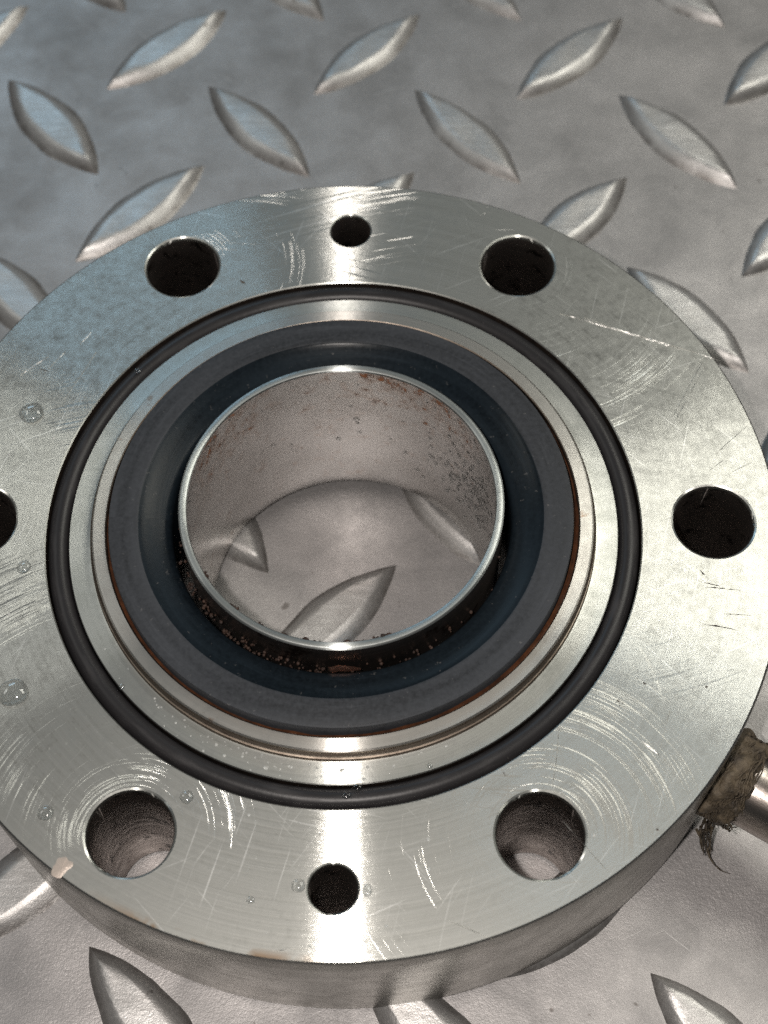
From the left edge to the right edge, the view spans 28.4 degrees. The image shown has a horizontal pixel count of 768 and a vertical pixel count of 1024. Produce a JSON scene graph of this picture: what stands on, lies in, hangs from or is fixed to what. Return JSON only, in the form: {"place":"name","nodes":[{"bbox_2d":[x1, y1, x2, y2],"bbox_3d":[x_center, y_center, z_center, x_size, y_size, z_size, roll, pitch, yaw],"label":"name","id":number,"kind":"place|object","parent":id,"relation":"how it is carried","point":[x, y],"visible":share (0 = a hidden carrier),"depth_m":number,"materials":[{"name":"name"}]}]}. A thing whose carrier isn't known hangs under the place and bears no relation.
{"place":"outdoors","nodes":[
{"label":"outdoors","id":0,"kind":"place"},
{"bbox_2d":[0,0,767,1023],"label":"tread plate","id":1,"kind":"object","parent":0,"point":[630,136],"visible":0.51,"depth_m":0.43,"materials":[{"name":"metal"}]},
{"bbox_2d":[178,365,503,672],"bbox_3d":[-0.009,0.009,0.342,0.069,0.049,0.069,-2,61,0],"label":"shaft sleeve","id":2,"kind":"object","parent":1,"relation":"on","point":[249,468],"visible":0.83,"depth_m":0.34,"materials":[{"name":"metal"}]},
{"bbox_2d":[178,528,499,672],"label":"rust crumbs","id":3,"kind":"object","parent":2,"relation":"on","point":[191,587],"visible":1,"depth_m":0.31,"materials":[{"name":"brown metal"}]},
{"bbox_2d":[328,665,360,672],"bbox_3d":[-0.008,0.032,0.309,0.007,0.002,0.001,-2,61,0],"label":"flake","id":4,"kind":"object","parent":3,"relation":"on","point":[336,668],"visible":1,"depth_m":0.31,"materials":[{"name":"orange metal"}]},
{"bbox_2d":[188,383,494,549],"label":"rust specks","id":5,"kind":"object","parent":2,"relation":"in","point":[448,489],"visible":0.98,"depth_m":0.34,"materials":[{"name":"brown metal"}]},
{"bbox_2d":[0,186,767,1008],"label":"seal flange","id":6,"kind":"object","parent":1,"relation":"on","point":[582,672],"visible":0.99,"depth_m":0.32,"materials":[{"name":"metal"}]},
{"bbox_2d":[7,335,696,947],"bbox_3d":[-0.031,0.026,0.316,0.177,0.001,0.111,33,67,18],"label":"water spray","id":7,"kind":"object","parent":6,"relation":"on","point":[309,765],"visible":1,"depth_m":0.30,"materials":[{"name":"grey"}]}
]}

